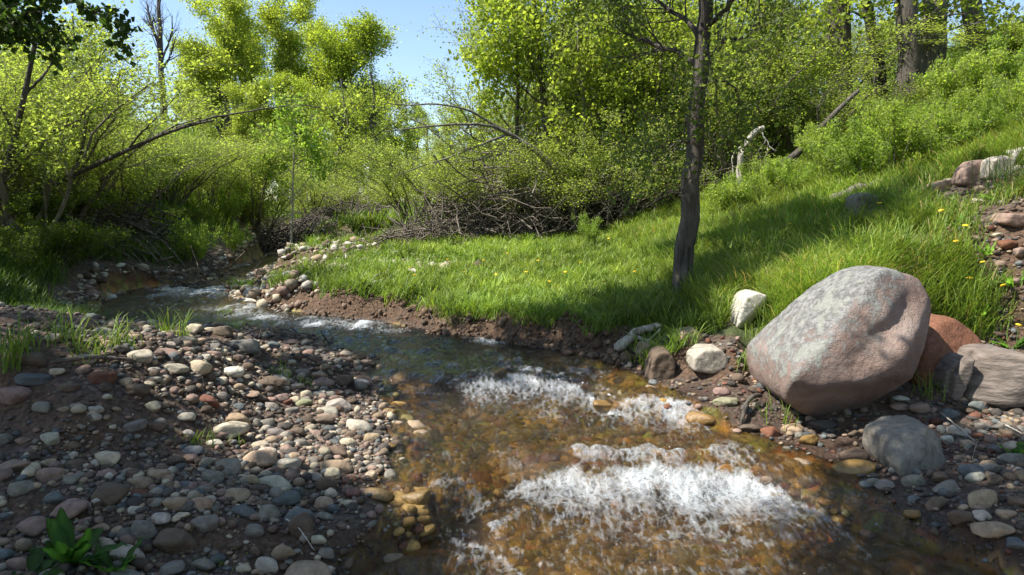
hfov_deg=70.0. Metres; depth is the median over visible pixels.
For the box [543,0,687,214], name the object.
thicket tree
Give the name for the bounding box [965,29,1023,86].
slope shrub
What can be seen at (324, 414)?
cobble
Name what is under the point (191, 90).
cottonwood tree
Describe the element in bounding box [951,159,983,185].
slope rock
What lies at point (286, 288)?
gravel
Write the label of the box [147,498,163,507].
cobble
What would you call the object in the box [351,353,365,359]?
cobble
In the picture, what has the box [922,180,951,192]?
slope rock
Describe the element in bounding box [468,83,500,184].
slender tree
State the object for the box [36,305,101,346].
grass tuft
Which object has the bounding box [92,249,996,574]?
stream water
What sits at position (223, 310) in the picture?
grass tuft
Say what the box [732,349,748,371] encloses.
grass tuft
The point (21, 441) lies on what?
cobble
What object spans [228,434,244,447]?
grass tuft
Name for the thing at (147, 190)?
bank shrub
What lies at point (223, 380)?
cobble
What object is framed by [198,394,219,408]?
cobble
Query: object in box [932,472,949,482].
cobble
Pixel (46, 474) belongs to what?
cobble
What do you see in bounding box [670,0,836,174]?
thicket tree
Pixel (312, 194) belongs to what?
willow shrub
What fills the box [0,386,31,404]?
cobble
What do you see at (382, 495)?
cobble
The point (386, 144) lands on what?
cottonwood tree
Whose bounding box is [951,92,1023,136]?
slope shrub
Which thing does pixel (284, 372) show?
grass tuft
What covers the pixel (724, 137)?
willow shrub
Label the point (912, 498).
cobble
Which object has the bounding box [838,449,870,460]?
cobble
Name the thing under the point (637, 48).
tree
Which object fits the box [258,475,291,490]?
cobble
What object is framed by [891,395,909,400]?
cobble
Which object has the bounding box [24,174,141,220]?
bank shrub
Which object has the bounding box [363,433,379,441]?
cobble
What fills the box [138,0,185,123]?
bare tree
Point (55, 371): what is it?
cobble
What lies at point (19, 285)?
shaded grass
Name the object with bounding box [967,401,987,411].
cobble
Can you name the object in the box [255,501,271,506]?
cobble
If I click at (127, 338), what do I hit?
grass tuft
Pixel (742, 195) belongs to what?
slope shrub
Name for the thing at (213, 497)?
cobble
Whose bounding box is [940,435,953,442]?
cobble
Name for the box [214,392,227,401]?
cobble
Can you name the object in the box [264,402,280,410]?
cobble
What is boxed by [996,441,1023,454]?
leafy plant
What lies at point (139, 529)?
cobble
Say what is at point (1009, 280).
leafy weed
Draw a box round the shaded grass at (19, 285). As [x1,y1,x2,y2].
[0,134,211,320]
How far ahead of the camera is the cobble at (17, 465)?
3.14 m
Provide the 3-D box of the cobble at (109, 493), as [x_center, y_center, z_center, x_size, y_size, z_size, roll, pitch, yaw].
[-1.686,0.871,3.067,0.140,0.084,0.093,2,7,-1]
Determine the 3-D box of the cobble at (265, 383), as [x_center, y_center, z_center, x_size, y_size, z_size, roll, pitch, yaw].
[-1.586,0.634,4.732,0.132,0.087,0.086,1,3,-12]
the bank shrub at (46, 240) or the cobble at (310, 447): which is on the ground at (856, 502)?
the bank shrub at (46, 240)
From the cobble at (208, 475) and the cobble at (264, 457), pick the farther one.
the cobble at (264, 457)
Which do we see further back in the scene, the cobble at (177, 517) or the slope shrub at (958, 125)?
the slope shrub at (958, 125)
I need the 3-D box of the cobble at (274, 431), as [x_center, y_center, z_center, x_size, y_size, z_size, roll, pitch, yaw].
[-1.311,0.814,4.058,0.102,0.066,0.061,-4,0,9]
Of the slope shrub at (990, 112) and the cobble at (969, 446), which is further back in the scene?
the slope shrub at (990, 112)
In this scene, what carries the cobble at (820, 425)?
on the ground at (856, 502)
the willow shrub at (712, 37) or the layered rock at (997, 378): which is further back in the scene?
the willow shrub at (712, 37)
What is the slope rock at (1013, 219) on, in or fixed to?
on the ground at (856, 502)
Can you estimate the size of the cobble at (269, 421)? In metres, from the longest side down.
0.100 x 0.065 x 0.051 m
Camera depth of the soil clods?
6.59 m
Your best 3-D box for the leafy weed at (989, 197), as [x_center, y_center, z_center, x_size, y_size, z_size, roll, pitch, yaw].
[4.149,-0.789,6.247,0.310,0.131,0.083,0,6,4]
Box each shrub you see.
[0,6,115,207]
[0,12,172,143]
[0,35,253,252]
[0,48,262,224]
[0,183,101,228]
[0,184,87,223]
[0,213,135,268]
[0,218,66,267]
[0,229,59,255]
[24,102,262,220]
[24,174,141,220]
[43,69,215,162]
[52,225,115,258]
[65,126,283,209]
[100,124,254,157]
[141,181,165,195]
[144,134,308,212]
[144,208,181,225]
[153,116,355,255]
[163,205,214,222]
[167,215,222,269]
[212,180,250,227]
[220,221,252,263]
[259,160,402,221]
[313,174,418,211]
[317,130,501,219]
[332,118,500,218]
[363,49,564,186]
[364,132,666,228]
[451,103,784,227]
[550,148,617,216]
[559,27,803,195]
[570,213,602,244]
[629,0,753,162]
[631,8,966,159]
[640,25,908,181]
[666,69,964,149]
[699,178,750,214]
[709,172,760,206]
[734,151,804,195]
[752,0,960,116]
[755,153,801,182]
[765,156,819,189]
[784,114,852,166]
[793,126,874,179]
[804,114,927,180]
[845,90,928,148]
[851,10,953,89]
[858,89,949,170]
[882,5,1023,60]
[899,97,964,129]
[900,113,996,162]
[909,50,986,110]
[925,100,981,149]
[930,84,1005,121]
[932,46,1023,105]
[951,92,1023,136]
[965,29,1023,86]
[978,63,1023,121]
[985,65,1023,112]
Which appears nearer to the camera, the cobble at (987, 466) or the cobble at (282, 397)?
the cobble at (987, 466)
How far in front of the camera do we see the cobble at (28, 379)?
3.62 m
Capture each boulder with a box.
[746,265,930,415]
[862,415,945,476]
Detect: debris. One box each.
[63,250,483,309]
[182,324,458,382]
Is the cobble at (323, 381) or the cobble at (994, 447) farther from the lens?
the cobble at (323, 381)
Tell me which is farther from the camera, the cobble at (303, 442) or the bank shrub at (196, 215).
the bank shrub at (196, 215)
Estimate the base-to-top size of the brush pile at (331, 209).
2.444 m
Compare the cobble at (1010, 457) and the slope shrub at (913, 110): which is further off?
the slope shrub at (913, 110)
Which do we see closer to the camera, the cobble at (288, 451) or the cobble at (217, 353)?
the cobble at (288, 451)
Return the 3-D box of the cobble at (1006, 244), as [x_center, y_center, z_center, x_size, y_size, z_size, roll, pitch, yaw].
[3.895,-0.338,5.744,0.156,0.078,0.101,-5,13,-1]
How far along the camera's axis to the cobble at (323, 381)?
5.14 m
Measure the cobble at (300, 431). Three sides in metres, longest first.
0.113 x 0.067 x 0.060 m
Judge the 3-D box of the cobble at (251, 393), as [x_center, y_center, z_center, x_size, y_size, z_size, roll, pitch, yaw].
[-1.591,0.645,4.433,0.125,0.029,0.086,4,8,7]
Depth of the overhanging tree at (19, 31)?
4.71 m
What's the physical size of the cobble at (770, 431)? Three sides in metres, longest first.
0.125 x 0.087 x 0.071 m
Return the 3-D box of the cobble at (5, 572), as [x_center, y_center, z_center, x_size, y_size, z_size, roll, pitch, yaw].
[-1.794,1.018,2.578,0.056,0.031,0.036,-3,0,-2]
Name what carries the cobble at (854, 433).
on the ground at (856, 502)
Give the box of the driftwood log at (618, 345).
[614,323,660,351]
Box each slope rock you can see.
[845,192,880,217]
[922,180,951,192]
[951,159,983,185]
[979,155,1015,180]
[991,213,1023,226]
[1006,147,1023,160]
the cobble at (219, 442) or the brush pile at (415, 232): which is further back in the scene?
the brush pile at (415, 232)
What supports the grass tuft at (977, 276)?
on the ground at (856, 502)
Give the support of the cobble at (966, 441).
on the ground at (856, 502)
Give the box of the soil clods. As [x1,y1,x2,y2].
[223,258,684,373]
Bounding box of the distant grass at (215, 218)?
[28,18,1023,241]
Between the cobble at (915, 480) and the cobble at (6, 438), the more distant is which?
the cobble at (915, 480)
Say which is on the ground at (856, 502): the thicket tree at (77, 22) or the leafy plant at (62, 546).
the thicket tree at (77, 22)
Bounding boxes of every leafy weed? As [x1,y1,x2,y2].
[942,211,966,226]
[970,304,997,317]
[976,240,999,255]
[979,189,1014,200]
[990,271,1023,287]
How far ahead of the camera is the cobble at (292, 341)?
6.36 m
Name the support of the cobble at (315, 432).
on the ground at (856, 502)
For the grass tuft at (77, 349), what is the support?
on the ground at (856, 502)
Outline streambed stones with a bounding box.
[355,349,967,574]
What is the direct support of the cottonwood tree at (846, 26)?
on the ground at (856, 502)
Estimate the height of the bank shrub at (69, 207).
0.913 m
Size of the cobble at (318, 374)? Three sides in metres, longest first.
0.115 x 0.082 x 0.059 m
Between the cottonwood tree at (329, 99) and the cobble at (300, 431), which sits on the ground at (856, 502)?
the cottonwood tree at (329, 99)
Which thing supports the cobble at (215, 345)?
on the ground at (856, 502)
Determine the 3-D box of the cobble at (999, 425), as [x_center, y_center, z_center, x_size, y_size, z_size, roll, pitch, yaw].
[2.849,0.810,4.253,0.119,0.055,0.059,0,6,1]
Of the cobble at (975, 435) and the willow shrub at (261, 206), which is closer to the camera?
the cobble at (975, 435)
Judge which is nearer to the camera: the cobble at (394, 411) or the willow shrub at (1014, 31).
the cobble at (394, 411)
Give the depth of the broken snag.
11.30 m
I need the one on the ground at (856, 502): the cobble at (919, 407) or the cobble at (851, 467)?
the cobble at (919, 407)
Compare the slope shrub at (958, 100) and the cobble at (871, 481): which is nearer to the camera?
the cobble at (871, 481)
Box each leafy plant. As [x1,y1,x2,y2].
[11,547,63,574]
[29,507,128,566]
[79,536,144,572]
[989,337,1023,348]
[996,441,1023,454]
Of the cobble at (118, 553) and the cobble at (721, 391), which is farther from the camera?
the cobble at (721, 391)
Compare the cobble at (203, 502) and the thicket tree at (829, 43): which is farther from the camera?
the thicket tree at (829, 43)
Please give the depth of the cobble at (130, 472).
3.23 m
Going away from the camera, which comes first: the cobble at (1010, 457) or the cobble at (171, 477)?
the cobble at (171, 477)
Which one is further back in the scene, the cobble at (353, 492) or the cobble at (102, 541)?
the cobble at (353, 492)
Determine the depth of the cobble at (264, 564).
2.89 m
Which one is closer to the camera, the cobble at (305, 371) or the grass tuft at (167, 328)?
the grass tuft at (167, 328)
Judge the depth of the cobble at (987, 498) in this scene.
3.31 m
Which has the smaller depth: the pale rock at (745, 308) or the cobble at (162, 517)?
the cobble at (162, 517)
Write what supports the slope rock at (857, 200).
on the ground at (856, 502)
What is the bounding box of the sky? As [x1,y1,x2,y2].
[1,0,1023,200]
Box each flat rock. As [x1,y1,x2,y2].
[676,326,703,342]
[686,344,727,373]
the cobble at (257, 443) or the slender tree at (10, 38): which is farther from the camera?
the slender tree at (10, 38)
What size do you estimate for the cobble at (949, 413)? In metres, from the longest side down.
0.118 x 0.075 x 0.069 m
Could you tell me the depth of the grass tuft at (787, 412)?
4.51 m
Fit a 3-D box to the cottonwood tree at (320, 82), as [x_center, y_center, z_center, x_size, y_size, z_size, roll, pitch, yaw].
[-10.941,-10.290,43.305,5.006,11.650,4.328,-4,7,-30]
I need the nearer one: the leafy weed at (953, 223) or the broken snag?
the leafy weed at (953, 223)
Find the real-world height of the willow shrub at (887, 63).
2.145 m
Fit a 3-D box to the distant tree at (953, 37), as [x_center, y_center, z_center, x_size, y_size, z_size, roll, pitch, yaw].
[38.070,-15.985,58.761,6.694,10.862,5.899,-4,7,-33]
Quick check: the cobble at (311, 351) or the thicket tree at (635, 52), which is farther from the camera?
the thicket tree at (635, 52)
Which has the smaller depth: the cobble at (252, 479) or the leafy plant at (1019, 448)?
the cobble at (252, 479)
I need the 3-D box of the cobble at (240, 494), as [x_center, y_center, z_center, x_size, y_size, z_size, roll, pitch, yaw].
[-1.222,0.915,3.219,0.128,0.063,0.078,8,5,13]
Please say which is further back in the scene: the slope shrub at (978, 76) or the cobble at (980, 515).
the slope shrub at (978, 76)
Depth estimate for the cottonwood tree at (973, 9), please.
14.16 m
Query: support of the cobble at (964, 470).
on the ground at (856, 502)
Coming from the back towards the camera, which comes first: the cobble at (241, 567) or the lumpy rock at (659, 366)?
the lumpy rock at (659, 366)
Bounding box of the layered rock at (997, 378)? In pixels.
[957,344,1023,406]
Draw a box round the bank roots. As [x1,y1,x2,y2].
[375,306,646,348]
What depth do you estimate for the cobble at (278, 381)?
4.80 m
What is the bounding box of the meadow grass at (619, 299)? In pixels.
[218,209,764,367]
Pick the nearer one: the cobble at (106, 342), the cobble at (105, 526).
the cobble at (105, 526)
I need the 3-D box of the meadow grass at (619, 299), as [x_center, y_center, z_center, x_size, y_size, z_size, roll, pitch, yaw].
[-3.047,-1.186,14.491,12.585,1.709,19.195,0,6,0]
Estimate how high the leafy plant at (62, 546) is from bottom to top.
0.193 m
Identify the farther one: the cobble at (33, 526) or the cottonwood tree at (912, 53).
the cottonwood tree at (912, 53)
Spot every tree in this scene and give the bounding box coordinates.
[0,0,33,81]
[0,0,142,75]
[0,4,46,67]
[1,0,151,158]
[1,35,359,214]
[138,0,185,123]
[150,104,159,123]
[163,0,269,166]
[166,36,231,146]
[167,75,182,124]
[183,109,217,147]
[198,9,274,132]
[218,75,277,175]
[245,0,323,199]
[246,89,338,242]
[247,127,266,160]
[249,67,335,203]
[286,144,306,204]
[295,12,340,198]
[295,70,395,193]
[296,6,409,191]
[316,89,368,190]
[320,139,340,203]
[323,61,428,208]
[359,80,393,196]
[361,72,579,232]
[366,128,383,206]
[380,113,409,203]
[392,99,431,175]
[403,122,428,199]
[409,100,434,208]
[410,0,691,201]
[428,121,453,150]
[437,111,465,156]
[442,102,497,155]
[447,0,643,216]
[454,0,740,170]
[455,0,570,186]
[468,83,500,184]
[472,122,514,183]
[506,4,653,212]
[519,0,743,202]
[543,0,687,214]
[569,0,837,298]
[584,0,734,211]
[590,0,716,195]
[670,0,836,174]
[717,0,871,152]
[752,0,932,125]
[772,85,859,169]
[797,0,975,100]
[813,0,1023,101]
[856,0,1023,85]
[892,0,1023,58]
[947,20,1016,46]
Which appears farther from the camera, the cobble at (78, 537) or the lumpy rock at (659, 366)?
the lumpy rock at (659, 366)
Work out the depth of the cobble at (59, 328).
4.12 m
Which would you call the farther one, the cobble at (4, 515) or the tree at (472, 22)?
the tree at (472, 22)
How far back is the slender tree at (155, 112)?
35.27 m
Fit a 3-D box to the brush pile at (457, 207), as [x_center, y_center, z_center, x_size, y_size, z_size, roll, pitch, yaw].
[-0.815,-1.820,13.435,5.250,2.193,3.271,0,6,0]
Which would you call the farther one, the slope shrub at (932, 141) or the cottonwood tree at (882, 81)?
the cottonwood tree at (882, 81)
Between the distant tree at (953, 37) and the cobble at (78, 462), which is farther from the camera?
the distant tree at (953, 37)
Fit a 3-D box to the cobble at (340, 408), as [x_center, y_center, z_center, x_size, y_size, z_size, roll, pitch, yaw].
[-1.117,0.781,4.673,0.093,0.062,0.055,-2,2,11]
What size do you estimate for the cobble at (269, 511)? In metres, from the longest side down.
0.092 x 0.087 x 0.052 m
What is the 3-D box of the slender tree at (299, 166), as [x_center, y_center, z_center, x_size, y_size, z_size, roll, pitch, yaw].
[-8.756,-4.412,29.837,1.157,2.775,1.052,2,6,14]
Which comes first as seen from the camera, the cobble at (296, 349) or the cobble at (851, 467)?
the cobble at (851, 467)
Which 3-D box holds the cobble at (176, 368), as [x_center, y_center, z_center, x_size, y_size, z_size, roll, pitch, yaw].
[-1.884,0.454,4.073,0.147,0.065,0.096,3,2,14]
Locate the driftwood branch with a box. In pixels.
[237,297,256,301]
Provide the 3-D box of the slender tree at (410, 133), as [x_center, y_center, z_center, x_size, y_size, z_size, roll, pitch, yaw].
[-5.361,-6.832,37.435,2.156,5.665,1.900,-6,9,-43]
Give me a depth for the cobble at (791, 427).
4.44 m
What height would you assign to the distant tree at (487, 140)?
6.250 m
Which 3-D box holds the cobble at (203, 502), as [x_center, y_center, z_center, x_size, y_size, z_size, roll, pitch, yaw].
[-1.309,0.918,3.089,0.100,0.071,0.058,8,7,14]
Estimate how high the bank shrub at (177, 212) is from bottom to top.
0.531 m
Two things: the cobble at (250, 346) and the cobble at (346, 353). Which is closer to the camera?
the cobble at (250, 346)
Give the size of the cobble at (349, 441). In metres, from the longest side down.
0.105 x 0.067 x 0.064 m
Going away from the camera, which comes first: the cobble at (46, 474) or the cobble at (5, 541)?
the cobble at (5, 541)
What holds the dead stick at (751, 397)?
on the ground at (856, 502)
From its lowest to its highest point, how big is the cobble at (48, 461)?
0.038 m
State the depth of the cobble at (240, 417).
4.00 m
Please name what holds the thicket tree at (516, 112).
on the ground at (856, 502)
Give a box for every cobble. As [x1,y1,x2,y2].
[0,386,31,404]
[0,433,13,443]
[0,459,30,470]
[0,512,12,520]
[0,538,10,546]
[0,548,14,559]
[0,570,11,574]
[5,557,26,570]
[6,480,35,496]
[14,373,51,385]
[15,437,28,444]
[16,516,46,536]
[21,352,46,366]
[31,401,50,412]
[34,467,65,481]
[40,432,59,445]
[40,458,56,465]
[42,491,66,503]
[45,333,62,341]
[49,368,65,375]
[52,498,88,518]
[53,325,64,331]
[57,383,81,391]
[57,406,70,411]
[62,475,79,483]
[63,441,80,449]
[66,459,86,466]
[75,533,83,541]
[78,354,96,363]
[84,322,95,329]
[87,371,117,383]
[87,406,103,413]
[90,482,130,505]
[91,537,114,552]
[92,523,109,530]
[93,327,111,334]
[94,451,120,466]
[95,469,116,476]
[100,340,112,345]
[102,394,112,398]
[109,544,144,562]
[110,568,140,574]
[114,345,129,352]
[118,377,132,386]
[123,419,146,431]
[125,349,152,363]
[125,383,150,396]
[125,468,146,477]
[127,477,153,488]
[127,506,139,512]
[128,334,143,341]
[130,489,148,494]
[130,520,158,539]
[144,400,160,411]
[145,441,157,447]
[146,469,170,478]
[147,422,165,431]
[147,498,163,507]
[149,376,161,382]
[151,512,170,523]
[152,528,196,553]
[156,332,165,335]
[159,560,184,574]
[161,348,181,354]
[161,475,173,480]
[162,363,189,374]
[162,497,189,510]
[165,454,187,465]
[166,341,175,348]
[171,512,190,521]
[177,336,198,344]
[177,412,195,420]
[179,481,191,487]
[181,347,191,351]
[181,445,203,454]
[183,429,195,437]
[185,324,202,333]
[189,360,211,374]
[190,374,201,379]
[191,497,212,510]
[191,514,218,532]
[191,558,215,570]
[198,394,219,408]
[199,486,210,493]
[201,470,223,483]
[202,354,210,360]
[204,327,214,331]
[206,439,223,447]
[206,495,215,502]
[207,351,222,357]
[210,343,220,347]
[213,326,232,336]
[213,421,249,439]
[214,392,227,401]
[215,458,241,474]
[216,377,227,384]
[223,366,244,377]
[224,488,250,501]
[225,413,250,424]
[226,541,242,549]
[228,339,260,353]
[230,505,256,517]
[231,403,244,410]
[233,355,244,361]
[236,563,251,572]
[242,449,276,466]
[244,523,263,536]
[245,390,259,396]
[246,475,259,484]
[251,440,269,447]
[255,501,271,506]
[255,556,278,573]
[257,379,277,390]
[258,447,277,454]
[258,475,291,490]
[259,504,280,521]
[261,418,274,425]
[263,376,284,386]
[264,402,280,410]
[267,342,280,349]
[267,397,277,402]
[267,428,284,435]
[271,490,299,505]
[271,544,295,560]
[274,375,289,385]
[274,393,289,401]
[274,458,301,468]
[277,353,287,357]
[279,447,297,454]
[281,399,291,404]
[284,407,299,413]
[284,507,315,522]
[284,560,331,574]
[285,339,298,344]
[287,359,295,364]
[288,512,313,536]
[290,396,299,402]
[290,427,306,435]
[292,347,301,350]
[292,383,304,388]
[292,487,303,494]
[294,439,308,445]
[295,369,308,376]
[295,398,312,405]
[301,408,312,412]
[302,349,314,354]
[306,446,314,451]
[306,457,318,462]
[307,355,322,362]
[309,430,321,435]
[309,472,322,481]
[311,371,326,378]
[311,377,334,387]
[311,535,326,543]
[313,390,325,395]
[314,496,333,508]
[315,349,323,352]
[315,416,334,424]
[315,476,337,490]
[316,511,333,519]
[317,413,334,418]
[318,406,337,414]
[318,547,333,558]
[320,459,353,473]
[324,467,340,476]
[325,391,335,396]
[326,398,351,411]
[326,446,347,457]
[329,364,335,370]
[334,375,353,386]
[334,405,343,411]
[340,351,353,356]
[340,438,356,445]
[342,475,356,483]
[346,419,373,432]
[346,488,360,496]
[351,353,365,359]
[354,378,369,384]
[361,359,371,364]
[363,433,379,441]
[364,487,393,502]
[365,470,376,479]
[383,408,396,413]
[388,443,396,448]
[400,489,430,504]
[593,400,612,406]
[685,411,715,427]
[712,397,737,406]
[713,387,729,395]
[739,424,759,430]
[745,455,758,461]
[760,426,779,436]
[780,423,803,432]
[799,434,818,445]
[808,419,837,431]
[830,459,875,476]
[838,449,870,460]
[847,430,862,437]
[866,478,879,487]
[874,479,894,489]
[889,403,907,410]
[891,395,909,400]
[901,474,925,486]
[903,510,921,518]
[907,402,930,413]
[907,495,919,501]
[924,497,948,510]
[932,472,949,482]
[932,479,959,493]
[939,408,960,418]
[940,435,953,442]
[946,425,961,434]
[946,509,975,525]
[954,428,970,436]
[957,464,985,477]
[960,439,976,447]
[963,444,971,448]
[964,472,985,481]
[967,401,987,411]
[967,489,997,508]
[970,433,983,437]
[970,521,1015,538]
[971,198,984,205]
[971,235,982,240]
[972,510,991,521]
[974,422,992,429]
[979,460,995,464]
[980,463,996,471]
[986,444,1002,451]
[987,474,1004,484]
[991,233,1003,236]
[991,421,1012,429]
[992,465,1006,474]
[995,509,1016,518]
[996,453,1023,462]
[997,239,1017,248]
[1002,434,1012,438]
[1002,441,1016,451]
[1005,537,1023,549]
[1007,496,1023,506]
[1013,247,1023,256]
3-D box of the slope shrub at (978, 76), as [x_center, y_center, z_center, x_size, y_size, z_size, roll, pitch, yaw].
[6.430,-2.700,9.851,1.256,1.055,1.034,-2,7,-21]
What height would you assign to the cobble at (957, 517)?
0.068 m
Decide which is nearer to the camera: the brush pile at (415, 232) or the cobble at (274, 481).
the cobble at (274, 481)
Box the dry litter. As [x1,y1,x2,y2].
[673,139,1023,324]
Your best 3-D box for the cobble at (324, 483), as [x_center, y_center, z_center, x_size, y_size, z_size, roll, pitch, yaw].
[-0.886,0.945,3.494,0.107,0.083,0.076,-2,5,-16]
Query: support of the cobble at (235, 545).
on the ground at (856, 502)
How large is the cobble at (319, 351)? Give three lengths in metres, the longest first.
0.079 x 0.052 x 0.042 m
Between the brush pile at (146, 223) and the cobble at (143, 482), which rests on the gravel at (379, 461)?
the cobble at (143, 482)
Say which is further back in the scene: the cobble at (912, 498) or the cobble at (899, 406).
the cobble at (899, 406)
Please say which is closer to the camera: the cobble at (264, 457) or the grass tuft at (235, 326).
the cobble at (264, 457)
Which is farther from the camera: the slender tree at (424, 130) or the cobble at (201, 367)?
the slender tree at (424, 130)
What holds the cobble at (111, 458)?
on the ground at (856, 502)
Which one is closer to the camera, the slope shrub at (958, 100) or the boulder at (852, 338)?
the boulder at (852, 338)
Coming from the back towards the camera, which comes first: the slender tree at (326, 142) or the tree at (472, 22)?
the slender tree at (326, 142)
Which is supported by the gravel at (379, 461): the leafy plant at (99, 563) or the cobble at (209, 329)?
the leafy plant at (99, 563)
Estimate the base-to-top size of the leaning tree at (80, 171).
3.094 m
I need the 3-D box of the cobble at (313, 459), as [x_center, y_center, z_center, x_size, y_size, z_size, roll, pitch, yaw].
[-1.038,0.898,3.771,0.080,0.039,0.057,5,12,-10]
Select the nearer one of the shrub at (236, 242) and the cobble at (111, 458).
the cobble at (111, 458)
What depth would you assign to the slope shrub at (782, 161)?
10.93 m
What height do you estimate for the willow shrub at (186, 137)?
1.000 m
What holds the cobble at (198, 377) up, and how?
on the ground at (856, 502)
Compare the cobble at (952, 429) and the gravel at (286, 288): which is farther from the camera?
the gravel at (286, 288)
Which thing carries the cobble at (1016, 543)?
on the ground at (856, 502)
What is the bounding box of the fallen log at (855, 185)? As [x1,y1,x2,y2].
[820,177,898,202]
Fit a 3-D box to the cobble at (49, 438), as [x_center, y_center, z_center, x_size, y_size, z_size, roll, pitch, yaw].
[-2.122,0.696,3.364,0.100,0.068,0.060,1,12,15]
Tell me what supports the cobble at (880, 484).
on the ground at (856, 502)
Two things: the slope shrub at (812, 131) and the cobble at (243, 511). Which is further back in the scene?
the slope shrub at (812, 131)
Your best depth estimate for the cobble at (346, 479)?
3.57 m
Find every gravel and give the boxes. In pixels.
[0,293,412,574]
[65,217,483,312]
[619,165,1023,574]
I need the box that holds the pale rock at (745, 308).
[730,289,766,327]
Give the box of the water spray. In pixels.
[507,377,789,506]
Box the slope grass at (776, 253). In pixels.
[609,47,1023,350]
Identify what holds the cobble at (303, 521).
on the ground at (856, 502)
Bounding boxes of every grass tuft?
[0,305,52,373]
[5,318,53,352]
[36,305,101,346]
[59,317,120,364]
[92,311,142,348]
[145,306,198,335]
[173,425,217,446]
[209,317,253,328]
[216,304,230,313]
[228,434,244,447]
[267,357,297,377]
[297,374,312,385]
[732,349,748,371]
[736,318,768,340]
[739,285,792,327]
[741,386,798,429]
[827,181,912,214]
[903,257,1006,304]
[911,369,952,401]
[958,124,1020,148]
[966,148,1023,188]
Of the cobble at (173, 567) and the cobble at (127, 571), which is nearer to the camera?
the cobble at (127, 571)
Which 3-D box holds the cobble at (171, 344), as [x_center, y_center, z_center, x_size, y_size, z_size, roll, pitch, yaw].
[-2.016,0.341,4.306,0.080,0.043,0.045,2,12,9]
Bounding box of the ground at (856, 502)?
[0,66,1023,574]
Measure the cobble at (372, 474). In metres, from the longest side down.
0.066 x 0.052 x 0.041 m
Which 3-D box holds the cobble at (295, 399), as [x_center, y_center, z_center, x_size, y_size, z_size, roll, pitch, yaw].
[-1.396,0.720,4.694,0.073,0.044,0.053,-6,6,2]
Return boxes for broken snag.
[727,126,774,185]
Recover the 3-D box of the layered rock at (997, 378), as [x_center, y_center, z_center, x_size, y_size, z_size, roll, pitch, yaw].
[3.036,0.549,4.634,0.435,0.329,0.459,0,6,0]
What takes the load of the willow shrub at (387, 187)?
on the ground at (856, 502)
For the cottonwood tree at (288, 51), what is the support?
on the ground at (856, 502)
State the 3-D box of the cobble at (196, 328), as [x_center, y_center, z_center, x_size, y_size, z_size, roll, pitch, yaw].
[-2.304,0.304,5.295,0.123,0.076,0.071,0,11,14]
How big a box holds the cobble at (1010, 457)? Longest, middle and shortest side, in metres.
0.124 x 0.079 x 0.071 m
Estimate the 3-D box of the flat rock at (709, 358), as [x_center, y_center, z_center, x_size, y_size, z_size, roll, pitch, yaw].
[1.395,0.507,5.232,0.247,0.177,0.254,0,6,0]
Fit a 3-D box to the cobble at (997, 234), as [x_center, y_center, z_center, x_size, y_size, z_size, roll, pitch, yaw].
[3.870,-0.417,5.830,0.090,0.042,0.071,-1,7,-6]
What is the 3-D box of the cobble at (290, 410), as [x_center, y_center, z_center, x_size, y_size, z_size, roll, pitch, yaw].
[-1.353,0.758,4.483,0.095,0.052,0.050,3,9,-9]
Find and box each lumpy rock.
[635,340,654,360]
[644,345,674,380]
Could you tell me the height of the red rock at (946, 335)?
0.513 m
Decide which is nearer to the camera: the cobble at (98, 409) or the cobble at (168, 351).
the cobble at (98, 409)
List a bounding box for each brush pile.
[15,176,250,306]
[81,169,266,279]
[148,154,383,257]
[261,182,409,241]
[328,201,513,247]
[331,123,603,245]
[384,105,707,238]
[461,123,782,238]
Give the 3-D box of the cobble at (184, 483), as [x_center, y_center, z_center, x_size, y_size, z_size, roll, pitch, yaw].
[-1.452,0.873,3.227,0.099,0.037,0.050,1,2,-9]
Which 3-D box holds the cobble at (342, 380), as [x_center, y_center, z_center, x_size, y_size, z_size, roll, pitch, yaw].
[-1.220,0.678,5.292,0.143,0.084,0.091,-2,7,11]
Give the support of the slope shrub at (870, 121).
on the ground at (856, 502)
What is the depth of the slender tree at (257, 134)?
32.24 m
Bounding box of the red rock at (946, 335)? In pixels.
[908,314,982,384]
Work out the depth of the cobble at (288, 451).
3.79 m
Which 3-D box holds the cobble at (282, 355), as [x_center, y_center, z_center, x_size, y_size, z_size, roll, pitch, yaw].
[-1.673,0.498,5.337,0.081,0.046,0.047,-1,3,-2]
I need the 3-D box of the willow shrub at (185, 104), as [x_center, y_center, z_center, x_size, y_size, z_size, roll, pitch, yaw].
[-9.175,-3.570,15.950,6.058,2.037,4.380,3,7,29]
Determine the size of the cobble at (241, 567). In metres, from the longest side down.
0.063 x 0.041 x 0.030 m
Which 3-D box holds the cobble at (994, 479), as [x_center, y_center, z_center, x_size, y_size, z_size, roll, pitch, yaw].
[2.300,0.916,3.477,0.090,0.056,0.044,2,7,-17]
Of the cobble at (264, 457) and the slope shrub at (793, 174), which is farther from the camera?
the slope shrub at (793, 174)
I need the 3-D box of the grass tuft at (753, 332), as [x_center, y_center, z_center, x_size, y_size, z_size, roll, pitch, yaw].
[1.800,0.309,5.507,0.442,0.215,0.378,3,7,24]
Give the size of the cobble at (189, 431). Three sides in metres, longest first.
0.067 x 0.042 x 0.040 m
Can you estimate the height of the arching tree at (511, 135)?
2.946 m
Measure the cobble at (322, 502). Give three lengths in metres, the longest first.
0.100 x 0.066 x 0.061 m
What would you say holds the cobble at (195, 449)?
on the ground at (856, 502)
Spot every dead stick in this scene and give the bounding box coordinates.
[50,355,134,362]
[285,518,314,550]
[739,393,762,425]
[940,412,977,457]
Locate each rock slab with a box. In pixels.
[932,355,958,389]
[946,352,974,400]
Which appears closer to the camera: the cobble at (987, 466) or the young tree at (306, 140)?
the cobble at (987, 466)

